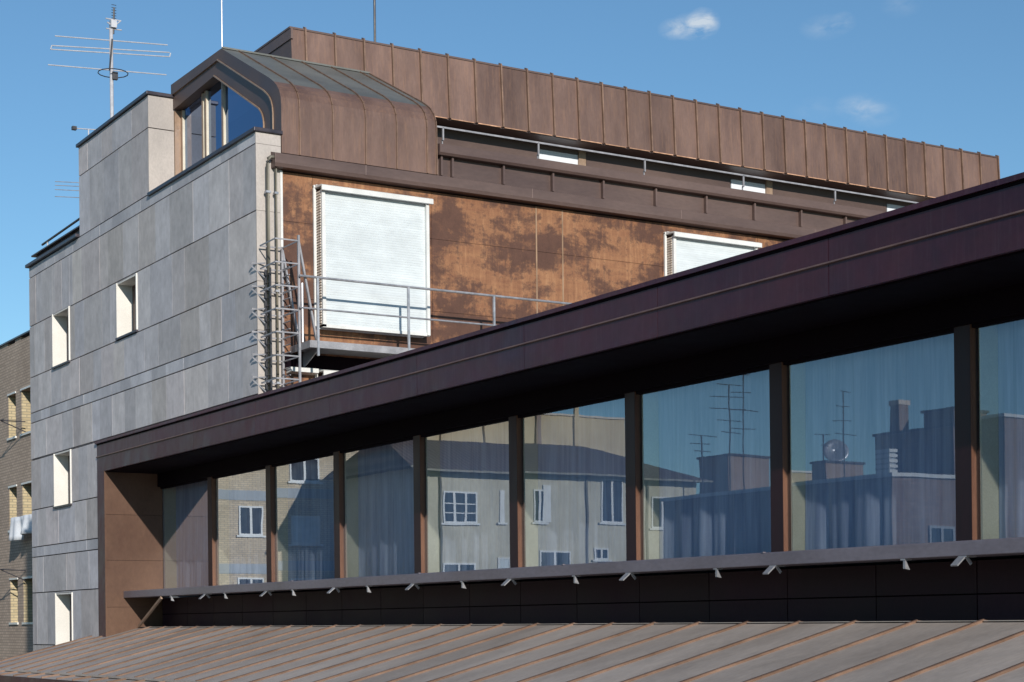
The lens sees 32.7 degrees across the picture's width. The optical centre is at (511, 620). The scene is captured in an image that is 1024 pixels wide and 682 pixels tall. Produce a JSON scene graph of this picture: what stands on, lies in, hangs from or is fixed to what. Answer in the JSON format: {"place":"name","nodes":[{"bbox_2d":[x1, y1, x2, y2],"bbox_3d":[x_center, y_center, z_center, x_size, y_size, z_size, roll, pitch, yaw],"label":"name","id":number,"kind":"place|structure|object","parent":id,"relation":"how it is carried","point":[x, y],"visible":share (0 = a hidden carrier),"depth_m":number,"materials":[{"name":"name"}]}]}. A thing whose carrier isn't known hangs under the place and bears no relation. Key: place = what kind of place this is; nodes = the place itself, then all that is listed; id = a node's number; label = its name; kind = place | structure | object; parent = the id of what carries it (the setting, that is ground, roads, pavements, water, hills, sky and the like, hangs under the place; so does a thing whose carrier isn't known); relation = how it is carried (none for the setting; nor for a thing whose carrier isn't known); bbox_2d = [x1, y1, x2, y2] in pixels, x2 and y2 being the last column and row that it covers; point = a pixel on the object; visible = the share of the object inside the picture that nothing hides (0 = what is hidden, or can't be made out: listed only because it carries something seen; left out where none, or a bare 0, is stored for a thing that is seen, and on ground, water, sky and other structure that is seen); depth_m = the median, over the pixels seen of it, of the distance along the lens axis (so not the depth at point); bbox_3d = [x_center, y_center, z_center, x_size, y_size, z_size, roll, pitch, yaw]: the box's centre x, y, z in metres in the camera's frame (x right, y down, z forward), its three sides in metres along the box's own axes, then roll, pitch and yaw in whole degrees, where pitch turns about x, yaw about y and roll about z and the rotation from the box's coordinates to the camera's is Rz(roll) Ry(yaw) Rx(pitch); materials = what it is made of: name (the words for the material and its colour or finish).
{"place":"outdoors","nodes":[
{"label":"outdoors","id":0,"kind":"place"},
{"bbox_2d":[0,0,1023,344],"label":"sky","id":1,"kind":"structure","parent":0,"point":[948,73],"materials":[{"name":"blue"}]},
{"bbox_3d":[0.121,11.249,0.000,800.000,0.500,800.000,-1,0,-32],"label":"ground","id":2,"kind":"structure","parent":0,"visible":0},
{"bbox_2d":[0,330,34,659],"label":"brick apartment block","id":3,"kind":"structure","parent":2,"relation":"on","point":[16,616],"depth_m":56.41,"materials":[{"name":"brown brick"}]},
{"bbox_2d":[7,391,16,440],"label":"window","id":4,"kind":"structure","parent":3,"relation":"in","point":[12,400],"depth_m":56.98,"materials":[{"name":"yellow brick"}]},
{"bbox_2d":[8,484,16,532],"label":"window","id":5,"kind":"structure","parent":3,"relation":"in","point":[12,492],"depth_m":56.98,"materials":[{"name":"yellow brick"}]},
{"bbox_2d":[0,419,25,431],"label":"clothes bracket","id":6,"kind":"object","parent":3,"relation":"attached to","point":[2,420],"visible":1,"depth_m":55.17,"materials":[{"name":"grey metal"}]},
{"bbox_2d":[0,569,25,580],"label":"clothes bracket","id":7,"kind":"object","parent":3,"relation":"attached to","point":[12,574],"visible":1,"depth_m":55.33,"materials":[{"name":"grey metal"}]},
{"bbox_2d":[9,578,18,624],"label":"window","id":8,"kind":"structure","parent":3,"relation":"in","point":[13,581],"depth_m":56.98,"materials":[{"name":"yellow brick"}]},
{"bbox_2d":[9,514,31,540],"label":"hanging washing","id":9,"kind":"object","parent":3,"relation":"hanging from","point":[20,527],"visible":0.91,"depth_m":54.81,"materials":[{"name":"white fabric"}]},
{"bbox_2d":[20,385,31,436],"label":"window","id":10,"kind":"structure","parent":3,"relation":"in","point":[26,402],"depth_m":55.73,"materials":[{"name":"yellow brick"}]},
{"bbox_2d":[21,481,32,514],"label":"window","id":11,"kind":"structure","parent":3,"relation":"in","point":[27,493],"depth_m":55.73,"materials":[{"name":"yellow brick"}]},
{"bbox_2d":[22,576,32,623],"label":"window","id":12,"kind":"structure","parent":3,"relation":"in","point":[28,584],"depth_m":55.74,"materials":[{"name":"yellow brick"}]},
{"bbox_2d":[55,181,78,197],"bbox_3d":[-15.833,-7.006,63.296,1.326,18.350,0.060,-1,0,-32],"label":"roof aerial","id":13,"kind":"object","parent":3,"relation":"on","point":[68,190],"visible":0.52,"depth_m":63.18,"materials":[{"name":"metal"}]},
{"bbox_2d":[0,619,1023,681],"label":"seamed roof","id":14,"kind":"structure","parent":2,"relation":"on","point":[980,650],"depth_m":20.03,"materials":[{"name":"brown metal"}]},
{"bbox_2d":[25,26,999,650],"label":"apartment building","id":15,"kind":"structure","parent":2,"relation":"on","point":[403,166],"depth_m":32.37,"materials":[{"name":"stone"}]},
{"bbox_2d":[41,218,78,245],"bbox_3d":[-9.672,-8.384,37.820,0.050,0.335,3.431,-1,0,-32],"label":"roof handrail","id":16,"kind":"object","parent":15,"relation":"on","point":[61,231],"visible":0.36,"depth_m":38.10,"materials":[{"name":"metal"}]},
{"bbox_2d":[51,306,71,368],"bbox_3d":[-9.391,-6.047,37.479,0.660,1.185,1.220,-1,0,-32],"label":"window","id":17,"kind":"structure","parent":15,"relation":"in","point":[59,319],"depth_m":37.84,"materials":[{"name":"white paint"}]},
{"bbox_2d":[53,449,72,508],"bbox_3d":[-9.358,-3.027,37.479,0.660,1.185,1.220,-1,0,-32],"label":"window","id":18,"kind":"structure","parent":15,"relation":"in","point":[60,460],"depth_m":37.85,"materials":[{"name":"white paint"}]},
{"bbox_2d":[55,592,72,644],"bbox_3d":[-9.326,-0.007,37.479,0.660,1.185,1.220,-1,0,-32],"label":"window","id":19,"kind":"structure","parent":15,"relation":"in","point":[62,600],"depth_m":37.85,"materials":[{"name":"white paint"}]},
{"bbox_2d":[71,126,94,134],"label":"security camera","id":20,"kind":"object","parent":15,"relation":"attached to","point":[74,128],"visible":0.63,"depth_m":40.56,"materials":[{"name":"metal"}]},
{"bbox_2d":[48,4,170,117],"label":"roof aerial","id":21,"kind":"object","parent":15,"relation":"on","point":[112,23],"visible":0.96,"depth_m":42.22,"materials":[{"name":"metal"}]},
{"bbox_2d":[115,273,139,340],"bbox_3d":[-7.196,-6.066,33.910,0.660,1.115,1.200,-1,0,-32],"label":"window","id":22,"kind":"structure","parent":15,"relation":"in","point":[124,309],"depth_m":34.26,"materials":[{"name":"white paint"}]},
{"bbox_2d":[221,0,222,47],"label":"whip mast","id":23,"kind":"object","parent":15,"relation":"on","point":[221,27],"depth_m":33.72,"materials":[{"name":"metal"}]},
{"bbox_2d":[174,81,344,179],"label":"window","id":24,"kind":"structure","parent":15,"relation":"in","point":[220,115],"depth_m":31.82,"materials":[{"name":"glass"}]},
{"bbox_2d":[264,155,273,389],"bbox_3d":[-3.915,-5.552,28.453,0.217,4.068,0.169,-1,0,-32],"label":"drainpipe","id":25,"kind":"object","parent":15,"relation":"attached to","point":[267,192],"visible":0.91,"depth_m":28.37,"materials":[{"name":"metal"}]},
{"bbox_2d":[273,167,280,388],"bbox_3d":[-3.831,-5.512,28.518,0.117,3.985,0.143,-1,0,-32],"label":"drainpipe","id":26,"kind":"object","parent":15,"relation":"attached to","point":[276,193],"visible":0.94,"depth_m":28.45,"materials":[{"name":"metal"}]},
{"bbox_2d":[251,235,316,391],"bbox_3d":[-3.688,-4.851,28.294,0.800,2.660,0.858,-1,0,-32],"label":"caged ladder","id":27,"kind":"object","parent":15,"relation":"attached to","point":[285,268],"visible":0.94,"depth_m":28.26,"materials":[{"name":"metal"}]},
{"bbox_2d":[315,369,337,377],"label":"shuttered window","id":28,"kind":"structure","parent":15,"relation":"in","point":[323,371],"depth_m":28.76,"materials":[{"name":"white paint"}]},
{"bbox_2d":[313,184,432,337],"bbox_3d":[-2.312,-6.041,29.362,2.115,2.380,0.316,-1,0,-32],"label":"shuttered window","id":29,"kind":"structure","parent":15,"relation":"in","point":[359,234],"depth_m":29.28,"materials":[{"name":"white paint"}]},
{"bbox_2d":[373,0,375,41],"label":"whip mast","id":30,"kind":"object","parent":15,"relation":"on","point":[374,11],"visible":0.47,"depth_m":35.33,"materials":[{"name":"grey metal"}]},
{"bbox_2d":[290,274,570,367],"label":"metal walkway","id":31,"kind":"structure","parent":15,"relation":"attached to","point":[310,349],"depth_m":28.68,"materials":[{"name":"metal"}]},
{"bbox_2d":[94,172,1023,636],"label":"glazed wing","id":32,"kind":"structure","parent":15,"relation":"attached to","point":[782,312],"depth_m":21.28,"materials":[{"name":"brown metal"}]},
{"bbox_2d":[162,480,207,588],"label":"window pane","id":33,"kind":"structure","parent":32,"relation":"in","point":[185,507],"depth_m":34.53,"materials":[{"name":"clear glass"}]},
{"bbox_2d":[215,472,248,585],"bbox_3d":[-4.984,-1.697,32.135,0.002,2.100,2.554,-1,0,-32],"label":"window pane","id":34,"kind":"structure","parent":32,"relation":"in","point":[231,492],"depth_m":32.51,"materials":[{"name":"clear glass"}]},
{"bbox_2d":[248,469,266,583],"bbox_3d":[-4.760,-1.774,32.261,0.145,2.250,2.452,-1,0,-32],"label":"curtain","id":35,"kind":"object","parent":32,"relation":"hanging from","point":[257,568],"visible":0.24,"depth_m":32.08,"materials":[{"name":"white fabric"}]},
{"bbox_2d":[288,456,334,580],"bbox_3d":[-3.318,-1.790,29.912,0.133,2.250,2.452,-1,0,-32],"label":"curtain","id":36,"kind":"object","parent":32,"relation":"hanging from","point":[310,520],"visible":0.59,"depth_m":30.16,"materials":[{"name":"white fabric"}]},
{"bbox_2d":[358,440,413,576],"bbox_3d":[-1.885,-1.805,27.557,0.126,2.250,2.452,-1,0,-32],"label":"curtain","id":37,"kind":"object","parent":32,"relation":"hanging from","point":[385,511],"visible":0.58,"depth_m":27.76,"materials":[{"name":"white fabric"}]},
{"bbox_2d":[440,421,509,571],"bbox_3d":[-0.436,-1.820,25.211,0.125,2.250,2.452,-1,0,-32],"label":"curtain","id":38,"kind":"object","parent":32,"relation":"hanging from","point":[474,504],"visible":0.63,"depth_m":25.32,"materials":[{"name":"grey fabric"}]},
{"bbox_2d":[538,398,625,565],"bbox_3d":[1.013,-1.836,22.865,0.129,2.250,2.452,-1,0,-32],"label":"curtain","id":39,"kind":"object","parent":32,"relation":"hanging from","point":[581,490],"visible":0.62,"depth_m":22.95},
{"bbox_2d":[658,369,770,558],"bbox_3d":[2.457,-1.851,20.517,0.135,2.250,2.452,-1,0,-32],"label":"curtain","id":40,"kind":"object","parent":32,"relation":"hanging from","point":[714,471],"visible":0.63,"depth_m":20.61,"materials":[{"name":"fabric"}]},
{"bbox_2d":[805,333,955,549],"bbox_3d":[3.898,-1.867,18.167,0.128,2.250,2.452,-1,0,-32],"label":"curtain","id":41,"kind":"object","parent":32,"relation":"hanging from","point":[880,449],"visible":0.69,"depth_m":18.24,"materials":[{"name":"fabric"}]},
{"bbox_2d":[998,319,1023,537],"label":"curtain","id":42,"kind":"object","parent":32,"relation":"hanging from","point":[1011,413],"visible":0.78,"depth_m":16.74,"materials":[{"name":"fabric"}]},
{"bbox_2d":[538,144,585,165],"bbox_3d":[0.995,-8.711,35.349,1.150,1.800,0.120,-1,0,-32],"label":"window","id":43,"kind":"structure","parent":15,"relation":"in","point":[559,154],"depth_m":35.34,"materials":[{"name":"white glass"}]},
{"bbox_2d":[664,231,761,275],"bbox_3d":[3.838,-6.107,33.144,2.115,2.380,0.316,-1,0,-32],"label":"shuttered window","id":44,"kind":"structure","parent":15,"relation":"in","point":[682,251],"depth_m":32.86,"materials":[{"name":"white paint"}]},
{"bbox_2d":[730,174,772,194],"bbox_3d":[5.182,-8.756,37.923,1.160,1.800,0.120,-1,0,-32],"label":"window","id":45,"kind":"structure","parent":15,"relation":"in","point":[750,184],"depth_m":37.93,"materials":[{"name":"white glass"}]},
{"bbox_2d":[886,199,913,211],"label":"window","id":46,"kind":"structure","parent":15,"relation":"in","point":[891,204],"depth_m":40.13,"materials":[{"name":"white glass"}]}
]}

